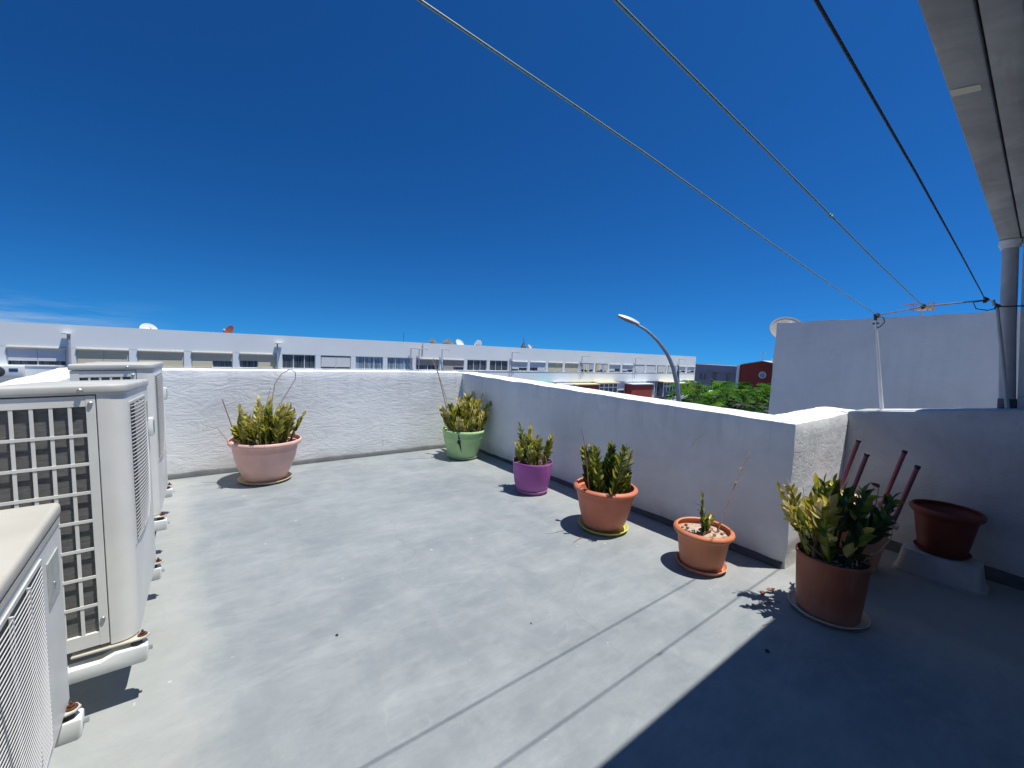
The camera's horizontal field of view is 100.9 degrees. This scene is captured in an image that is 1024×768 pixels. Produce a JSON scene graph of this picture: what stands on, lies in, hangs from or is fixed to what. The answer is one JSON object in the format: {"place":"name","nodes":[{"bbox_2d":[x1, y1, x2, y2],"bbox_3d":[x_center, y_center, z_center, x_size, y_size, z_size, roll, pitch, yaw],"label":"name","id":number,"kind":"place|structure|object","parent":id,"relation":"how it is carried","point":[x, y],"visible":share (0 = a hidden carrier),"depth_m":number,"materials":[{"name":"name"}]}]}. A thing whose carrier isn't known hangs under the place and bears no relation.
{"place":"outdoors","nodes":[
{"label":"outdoors","id":0,"kind":"place"},
{"bbox_2d":[0,0,1022,364],"label":"sky","id":1,"kind":"structure","parent":0,"point":[340,169],"materials":[{"name":"blue"}]},
{"bbox_2d":[48,448,1023,767],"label":"terrace floor","id":2,"kind":"structure","parent":0,"point":[426,586],"depth_m":2.16,"materials":[{"name":"paint"}]},
{"bbox_2d":[0,368,69,385],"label":"parapet wall","id":3,"kind":"structure","parent":2,"relation":"on","point":[59,374],"depth_m":3.10,"materials":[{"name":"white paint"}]},
{"bbox_2d":[54,708,89,747],"bbox_3d":[-1.551,1.153,1.261,0.416,0.270,0.060,-1,6,-38],"label":"wall bracket","id":4,"kind":"object","parent":3,"relation":"attached to","point":[72,727],"depth_m":1.34,"materials":[{"name":"white plastic"}]},
{"bbox_2d":[0,503,81,767],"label":"air conditioner","id":5,"kind":"object","parent":4,"relation":"on","point":[36,708],"visible":1,"depth_m":1.07,"materials":[{"name":"paint"}]},
{"bbox_2d":[68,638,152,684],"bbox_3d":[-1.720,1.150,1.594,0.560,0.270,0.060,-1,6,-38],"label":"wall bracket","id":6,"kind":"object","parent":3,"relation":"attached to","point":[123,656],"depth_m":1.67,"materials":[{"name":"white plastic"}]},
{"bbox_2d":[151,564,163,580],"bbox_3d":[-2.229,1.126,2.258,0.578,0.270,0.060,-1,6,-38],"label":"wall bracket","id":7,"kind":"object","parent":3,"relation":"attached to","point":[157,573],"depth_m":2.39,"materials":[{"name":"white plastic"}]},
{"bbox_2d":[0,379,163,659],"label":"air conditioner","id":8,"kind":"object","parent":7,"relation":"on","point":[78,452],"visible":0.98,"depth_m":1.64,"materials":[{"name":"paint"}]},
{"bbox_2d":[154,517,169,530],"bbox_3d":[-2.607,1.015,2.752,0.593,0.270,0.060,-1,6,-38],"label":"wall bracket","id":9,"kind":"object","parent":3,"relation":"attached to","point":[160,524],"depth_m":2.88,"materials":[{"name":"white plastic"}]},
{"bbox_2d":[165,486,174,497],"bbox_3d":[-3.105,0.966,3.403,0.613,0.270,0.060,-1,6,-38],"label":"wall bracket","id":10,"kind":"object","parent":3,"relation":"attached to","point":[169,491],"depth_m":3.55,"materials":[{"name":"white plastic"}]},
{"bbox_2d":[67,362,172,518],"bbox_3d":[-2.815,0.367,3.111,0.432,1.046,0.942,-3,5,-36],"label":"air conditioner","id":11,"kind":"object","parent":10,"relation":"on","point":[151,373],"visible":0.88,"depth_m":2.87,"materials":[{"name":"paint"}]},
{"bbox_2d":[237,472,291,485],"bbox_3d":[-2.667,1.016,4.576,0.510,0.032,0.510,-1,6,-38],"label":"saucer","id":12,"kind":"object","parent":2,"relation":"on","point":[240,479],"visible":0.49,"depth_m":4.43,"materials":[{"name":"beige plastic"}]},
{"bbox_2d":[202,369,305,483],"bbox_3d":[-2.653,0.430,4.497,0.706,1.195,0.765,4,4,11],"label":"potted plant","id":13,"kind":"object","parent":12,"relation":"on","point":[267,454],"visible":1,"depth_m":4.38,"materials":[{"name":"green plant"}]},
{"bbox_2d":[162,368,463,479],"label":"parapet wall","id":14,"kind":"structure","parent":2,"relation":"on","point":[351,414],"depth_m":5.27,"materials":[{"name":"white paint"}]},
{"bbox_2d":[447,454,477,459],"bbox_3d":[-0.694,1.005,5.924,0.430,0.034,0.430,-1,6,-38],"label":"saucer","id":15,"kind":"object","parent":2,"relation":"on","point":[462,458],"visible":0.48,"depth_m":5.75,"materials":[{"name":"green plastic"}]},
{"bbox_2d":[433,358,491,457],"bbox_3d":[-0.701,0.333,5.877,0.930,1.361,0.686,-4,8,-58],"label":"potted plant","id":16,"kind":"object","parent":15,"relation":"on","point":[463,429],"visible":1,"depth_m":5.73,"materials":[{"name":"green plant"}]},
{"bbox_2d":[514,486,547,495],"bbox_3d":[0.210,1.144,4.607,0.370,0.042,0.370,-1,6,-38],"label":"saucer","id":17,"kind":"object","parent":2,"relation":"on","point":[530,493],"visible":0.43,"depth_m":4.45,"materials":[{"name":"purple plastic"}]},
{"bbox_2d":[513,421,554,492],"bbox_3d":[0.236,0.780,4.578,0.448,0.756,0.430,3,4,6],"label":"potted plant","id":18,"kind":"object","parent":17,"relation":"on","point":[532,467],"visible":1,"depth_m":4.46,"materials":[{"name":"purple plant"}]},
{"bbox_2d":[578,517,627,536],"bbox_3d":[0.799,1.243,3.713,0.430,0.036,0.430,-1,6,-38],"label":"saucer","id":19,"kind":"object","parent":2,"relation":"on","point":[624,529],"visible":0.41,"depth_m":3.59,"materials":[{"name":"plastic"}]},
{"bbox_2d":[574,429,637,533],"bbox_3d":[0.817,0.809,3.672,0.550,0.891,0.567,4,5,18],"label":"potted plant","id":20,"kind":"object","parent":19,"relation":"on","point":[607,490],"visible":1,"depth_m":3.54,"materials":[{"name":"green plant"}]},
{"bbox_2d":[462,372,853,569],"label":"parapet wall","id":21,"kind":"structure","parent":2,"relation":"on","point":[686,454],"depth_m":3.70,"materials":[{"name":"white paint"}]},
{"bbox_2d":[675,552,727,576],"bbox_3d":[1.385,1.317,3.103,0.352,0.036,0.352,-1,6,-38],"label":"saucer","id":22,"kind":"object","parent":2,"relation":"on","point":[721,572],"visible":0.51,"depth_m":2.99,"materials":[{"name":"orange ceramic"}]},
{"bbox_2d":[673,450,750,572],"bbox_3d":[1.475,0.908,3.128,0.594,0.836,0.414,-1,6,-38],"label":"potted plant","id":23,"kind":"object","parent":22,"relation":"on","point":[704,541],"visible":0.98,"depth_m":3.00,"materials":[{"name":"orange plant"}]},
{"bbox_2d":[787,589,870,630],"bbox_3d":[1.934,1.384,2.597,0.410,0.030,0.410,-1,6,-38],"label":"saucer","id":24,"kind":"object","parent":2,"relation":"on","point":[865,621],"visible":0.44,"depth_m":2.49,"materials":[{"name":"beige plastic"}]},
{"bbox_2d":[776,473,904,626],"bbox_3d":[2.002,0.973,2.608,0.866,0.835,0.455,1,5,-15],"label":"potted plant","id":25,"kind":"object","parent":24,"relation":"on","point":[832,579],"visible":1,"depth_m":2.51,"materials":[{"name":"green plant"}]},
{"bbox_2d":[862,531,888,571],"bbox_3d":[2.645,1.177,3.227,0.376,0.414,0.376,-1,6,-38],"label":"plant pot","id":26,"kind":"object","parent":2,"relation":"on","point":[874,549],"visible":0.06,"depth_m":3.09,"materials":[{"name":"brown plastic"}]},
{"bbox_2d":[840,439,920,529],"bbox_3d":[2.685,0.725,3.148,0.402,0.583,0.432,5,5,29],"label":"stool","id":27,"kind":"object","parent":26,"relation":"on","point":[908,487],"visible":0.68,"depth_m":3.07,"materials":[{"name":"red plastic"}]},
{"bbox_2d":[842,408,1023,590],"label":"parapet wall","id":28,"kind":"structure","parent":2,"relation":"on","point":[972,458],"depth_m":3.22,"materials":[{"name":"paint"}]},
{"bbox_2d":[872,297,1009,408],"bbox_3d":[3.468,-0.217,3.462,0.041,0.956,0.860,-1,6,-38],"label":"washing line frame","id":29,"kind":"object","parent":28,"relation":"on","point":[1002,362],"visible":0.92,"depth_m":3.24,"materials":[{"name":"white paint"}]},
{"bbox_2d":[417,0,877,315],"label":"clothes line","id":30,"kind":"object","parent":29,"relation":"attached to","point":[446,18],"visible":1,"depth_m":1.30,"materials":[{"name":"grey fabric"}]},
{"bbox_2d":[613,0,922,305],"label":"clothes line","id":31,"kind":"object","parent":29,"relation":"attached to","point":[650,35],"visible":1,"depth_m":1.30,"materials":[{"name":"grey fabric"}]},
{"bbox_2d":[813,0,985,299],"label":"clothes line","id":32,"kind":"object","parent":29,"relation":"attached to","point":[841,44],"visible":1,"depth_m":1.13,"materials":[{"name":"black"}]},
{"bbox_2d":[892,541,988,596],"bbox_3d":[3.131,1.328,3.096,0.289,0.178,0.492,-1,6,-38],"label":"trough","id":33,"kind":"object","parent":2,"relation":"on","point":[965,576],"visible":0.97,"depth_m":2.99,"materials":[{"name":"white concrete"}]},
{"bbox_2d":[913,539,972,560],"bbox_3d":[3.164,1.223,3.116,0.310,0.027,0.310,-1,6,-38],"label":"saucer","id":34,"kind":"object","parent":33,"relation":"on","point":[969,556],"visible":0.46,"depth_m":3.02,"materials":[{"name":"ceramic"}]},
{"bbox_2d":[909,499,987,557],"bbox_3d":[3.172,1.066,3.104,0.400,0.324,0.400,-1,6,-38],"label":"plant pot","id":35,"kind":"object","parent":34,"relation":"on","point":[946,528],"visible":1,"depth_m":3.02,"materials":[{"name":"ceramic"}]},
{"bbox_2d":[694,364,736,390],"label":"grey building","id":36,"kind":"structure","parent":0,"point":[705,374],"depth_m":78.46,"materials":[{"name":"clear paint"}]},
{"bbox_2d":[711,372,716,384],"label":"window","id":37,"kind":"structure","parent":36,"relation":"in","point":[714,374],"depth_m":78.45,"materials":[{"name":"grey glass"}]},
{"bbox_2d":[726,373,729,386],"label":"window","id":38,"kind":"structure","parent":36,"relation":"in","point":[727,374],"depth_m":76.58,"materials":[{"name":"grey glass"}]},
{"bbox_2d":[695,363,767,412],"bbox_3d":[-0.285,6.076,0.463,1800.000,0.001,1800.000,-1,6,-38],"label":"street ground","id":39,"kind":"structure","parent":0,"point":[739,404],"depth_m":61.68,"materials":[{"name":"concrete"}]},
{"bbox_2d":[0,321,698,397],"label":"apartment row","id":40,"kind":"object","parent":39,"relation":"on","point":[35,348],"visible":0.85,"depth_m":33.63,"materials":[{"name":"paint"}]},
{"bbox_2d":[0,365,24,377],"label":"air conditioner","id":41,"kind":"object","parent":40,"relation":"attached to","point":[8,371],"visible":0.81,"depth_m":23.55,"materials":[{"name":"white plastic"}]},
{"bbox_2d":[6,346,66,365],"bbox_3d":[-27.333,-1.603,24.361,2.361,1.090,0.222,-1,6,-38],"label":"window","id":42,"kind":"structure","parent":40,"relation":"in","point":[16,355],"depth_m":24.35,"materials":[{"name":"blue glass"}]},
{"bbox_2d":[61,333,71,364],"bbox_3d":[-26.217,-1.870,24.931,0.390,2.290,0.240,-1,6,-38],"label":"vent pipe","id":43,"kind":"object","parent":40,"relation":"attached to","point":[69,361],"visible":0.93,"depth_m":24.93,"materials":[{"name":"white metal"}]},
{"bbox_2d":[76,348,128,363],"bbox_3d":[-25.171,-1.631,26.053,2.361,1.090,0.222,-1,6,-38],"label":"window","id":44,"kind":"structure","parent":40,"relation":"in","point":[83,355],"depth_m":25.97,"materials":[{"name":"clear glass"}]},
{"bbox_2d":[139,323,156,328],"bbox_3d":[-24.596,-3.686,28.644,0.650,0.858,0.930,3,4,6],"label":"satellite dish","id":45,"kind":"object","parent":40,"relation":"attached to","point":[146,326],"visible":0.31,"depth_m":28.71,"materials":[{"name":"metal"}]},
{"bbox_2d":[137,350,183,366],"bbox_3d":[-23.010,-1.658,27.744,2.361,1.090,0.222,-1,6,-38],"label":"window","id":46,"kind":"structure","parent":40,"relation":"in","point":[169,358],"depth_m":27.82,"materials":[{"name":"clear glass"}]},
{"bbox_2d":[191,351,232,367],"bbox_3d":[-20.848,-1.685,29.436,2.361,1.090,0.222,-1,6,-38],"label":"window","id":47,"kind":"structure","parent":40,"relation":"in","point":[198,359],"depth_m":29.42,"materials":[{"name":"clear glass"}]},
{"bbox_2d":[223,326,233,332],"bbox_3d":[-21.090,-3.894,31.425,0.657,0.943,0.934,-1,6,-38],"label":"satellite dish","id":48,"kind":"object","parent":40,"relation":"attached to","point":[229,329],"visible":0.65,"depth_m":31.59,"materials":[{"name":"metal"}]},
{"bbox_2d":[239,353,275,367],"bbox_3d":[-18.686,-1.712,31.127,2.361,1.090,0.222,-1,6,-38],"label":"window","id":49,"kind":"structure","parent":40,"relation":"in","point":[246,360],"depth_m":31.10,"materials":[{"name":"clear glass"}]},
{"bbox_2d":[275,343,282,368],"bbox_3d":[-17.484,-1.965,31.766,0.490,2.260,0.240,-1,6,-38],"label":"vent pipe","id":50,"kind":"object","parent":40,"relation":"attached to","point":[277,355],"visible":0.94,"depth_m":31.66,"materials":[{"name":"grey metal"}]},
{"bbox_2d":[282,354,314,368],"bbox_3d":[-16.570,-1.746,32.877,2.361,1.090,0.074,-1,6,-38],"label":"window","id":51,"kind":"structure","parent":40,"relation":"in","point":[295,361],"depth_m":32.85,"materials":[{"name":"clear glass"}]},
{"bbox_2d":[321,355,350,368],"bbox_3d":[-14.396,-1.772,34.553,2.361,1.090,0.114,-1,6,-38],"label":"window","id":52,"kind":"structure","parent":40,"relation":"in","point":[327,361],"depth_m":34.50,"materials":[{"name":"white glass"}]},
{"bbox_2d":[355,356,382,369],"bbox_3d":[-12.247,-1.801,36.260,2.361,1.090,0.074,-1,6,-38],"label":"window","id":53,"kind":"structure","parent":40,"relation":"in","point":[362,362],"depth_m":36.25,"materials":[{"name":"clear glass"}]},
{"bbox_2d":[387,357,411,369],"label":"window","id":54,"kind":"structure","parent":40,"relation":"in","point":[393,363],"depth_m":37.89,"materials":[{"name":"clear glass"}]},
{"bbox_2d":[410,348,420,370],"bbox_3d":[-8.779,-2.107,38.430,0.905,2.346,0.103,1,5,-18],"label":"vent pipe","id":55,"kind":"object","parent":40,"relation":"attached to","point":[410,356],"visible":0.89,"depth_m":38.26,"materials":[{"name":"grey metal"}]},
{"bbox_2d":[416,358,439,369],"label":"window","id":56,"kind":"structure","parent":40,"relation":"in","point":[424,363],"depth_m":39.56,"materials":[{"name":"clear glass"}]},
{"bbox_2d":[443,339,452,343],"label":"satellite dish","id":57,"kind":"object","parent":40,"relation":"attached to","point":[447,341],"visible":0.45,"depth_m":43.49,"materials":[{"name":"metal"}]},
{"bbox_2d":[443,359,463,369],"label":"window","id":58,"kind":"structure","parent":40,"relation":"in","point":[448,364],"depth_m":41.28,"materials":[{"name":"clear glass"}]},
{"bbox_2d":[456,339,463,344],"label":"satellite dish","id":59,"kind":"object","parent":40,"relation":"attached to","point":[459,342],"visible":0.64,"depth_m":43.83,"materials":[{"name":"metal"}]},
{"bbox_2d":[467,360,486,370],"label":"window","id":60,"kind":"structure","parent":40,"relation":"in","point":[472,365],"depth_m":43.03,"materials":[{"name":"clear glass"}]},
{"bbox_2d":[474,340,481,345],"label":"satellite dish","id":61,"kind":"object","parent":40,"relation":"attached to","point":[478,342],"visible":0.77,"depth_m":45.16,"materials":[{"name":"metal"}]},
{"bbox_2d":[490,360,507,370],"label":"window","id":62,"kind":"structure","parent":40,"relation":"in","point":[495,365],"depth_m":44.70,"materials":[{"name":"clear glass"}]},
{"bbox_2d":[510,361,527,370],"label":"window","id":63,"kind":"structure","parent":40,"relation":"in","point":[516,365],"depth_m":46.39,"materials":[{"name":"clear glass"}]},
{"bbox_2d":[530,361,545,370],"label":"window","id":64,"kind":"structure","parent":40,"relation":"in","point":[534,366],"depth_m":48.03,"materials":[{"name":"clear glass"}]},
{"bbox_2d":[548,362,562,371],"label":"window","id":65,"kind":"structure","parent":40,"relation":"in","point":[552,366],"depth_m":49.73,"materials":[{"name":"beige glass"}]},
{"bbox_2d":[565,363,578,371],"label":"window","id":66,"kind":"structure","parent":40,"relation":"in","point":[569,367],"depth_m":51.41,"materials":[{"name":"beige glass"}]},
{"bbox_2d":[580,363,592,371],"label":"window","id":67,"kind":"structure","parent":40,"relation":"in","point":[586,367],"depth_m":53.10,"materials":[{"name":"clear glass"}]},
{"bbox_2d":[595,363,606,371],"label":"window","id":68,"kind":"structure","parent":40,"relation":"in","point":[599,367],"depth_m":54.73,"materials":[{"name":"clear glass"}]},
{"bbox_2d":[609,364,620,371],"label":"window","id":69,"kind":"structure","parent":40,"relation":"in","point":[612,367],"depth_m":56.46,"materials":[{"name":"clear glass"}]},
{"bbox_2d":[617,382,624,393],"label":"window","id":70,"kind":"structure","parent":40,"relation":"in","point":[621,385],"depth_m":58.02,"materials":[{"name":"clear glass"}]},
{"bbox_2d":[622,364,632,371],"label":"window","id":71,"kind":"structure","parent":40,"relation":"in","point":[626,367],"depth_m":58.15,"materials":[{"name":"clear glass"}]},
{"bbox_2d":[635,365,644,372],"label":"window","id":72,"kind":"structure","parent":40,"relation":"in","point":[638,368],"depth_m":59.90,"materials":[{"name":"white glass"}]},
{"bbox_2d":[646,365,655,372],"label":"window","id":73,"kind":"structure","parent":40,"relation":"in","point":[649,368],"depth_m":61.56,"materials":[{"name":"white glass"}]},
{"bbox_2d":[646,381,657,392],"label":"window","id":74,"kind":"structure","parent":40,"relation":"in","point":[654,389],"depth_m":62.82,"materials":[{"name":"glass"}]},
{"bbox_2d":[657,365,665,372],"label":"window","id":75,"kind":"structure","parent":40,"relation":"in","point":[660,368],"depth_m":63.13,"materials":[{"name":"white glass"}]},
{"bbox_2d":[679,366,685,372],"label":"window","id":76,"kind":"structure","parent":40,"relation":"in","point":[681,368],"depth_m":66.78,"materials":[{"name":"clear glass"}]},
{"bbox_2d":[687,366,694,372],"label":"window","id":77,"kind":"structure","parent":40,"relation":"in","point":[690,369],"depth_m":68.31,"materials":[{"name":"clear glass"}]},
{"bbox_2d":[617,314,680,401],"bbox_3d":[3.585,1.824,11.187,2.029,7.211,0.272,3,4,6],"label":"street lamp","id":78,"kind":"object","parent":39,"relation":"on","point":[663,348],"visible":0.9,"depth_m":10.96,"materials":[{"name":"metal"}]},
{"bbox_2d":[663,379,770,413],"bbox_3d":[7.621,2.639,14.271,5.756,5.507,5.694,-1,6,-38],"label":"flame tree","id":79,"kind":"object","parent":39,"relation":"on","point":[727,395],"visible":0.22,"depth_m":13.39,"materials":[{"name":"green plant"}]},
{"bbox_2d":[918,0,1023,407],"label":"house","id":80,"kind":"structure","parent":39,"relation":"on","point":[978,45],"depth_m":1.61,"materials":[{"name":"paint"}]},
{"bbox_2d":[997,238,1022,408],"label":"drain pipe","id":81,"kind":"object","parent":80,"relation":"attached to","point":[1009,248],"visible":0.76,"depth_m":3.20,"materials":[{"name":"grey paint"}]},
{"bbox_2d":[1000,305,1023,306],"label":"cable","id":82,"kind":"object","parent":80,"relation":"attached to","point":[1013,306],"visible":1,"depth_m":3.14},
{"bbox_2d":[735,359,772,402],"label":"red building","id":83,"kind":"structure","parent":0,"point":[754,374],"depth_m":67.30,"materials":[{"name":"clear paint"}]},
{"bbox_2d":[759,372,765,378],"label":"round window","id":84,"kind":"structure","parent":83,"relation":"in","point":[762,375],"depth_m":66.42,"materials":[{"name":"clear glass"}]},
{"bbox_2d":[818,531,846,545],"bbox_3d":[2.340,1.187,3.066,0.240,0.390,0.200,-1,6,-38],"label":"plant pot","id":85,"kind":"object","parent":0,"point":[843,535],"depth_m":2.94,"materials":[{"name":"brown ceramic"}]},
{"bbox_2d":[768,311,1020,414],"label":"neighbour house","id":86,"kind":"structure","parent":0,"point":[939,361],"depth_m":4.92,"materials":[{"name":"paint"}]},
{"bbox_2d":[770,317,800,337],"bbox_3d":[4.176,-0.662,6.428,0.464,0.739,0.321,3,4,-2],"label":"satellite dish","id":87,"kind":"object","parent":86,"relation":"attached to","point":[773,326],"visible":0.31,"depth_m":6.50,"materials":[{"name":"metal"}]},
{"bbox_2d":[903,301,935,315],"bbox_3d":[5.299,-0.831,5.537,0.054,0.472,0.325,-1,6,-38],"label":"tv aerial","id":88,"kind":"object","parent":86,"relation":"attached to","point":[926,308],"visible":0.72,"depth_m":5.50,"materials":[{"name":"metal"}]}
]}

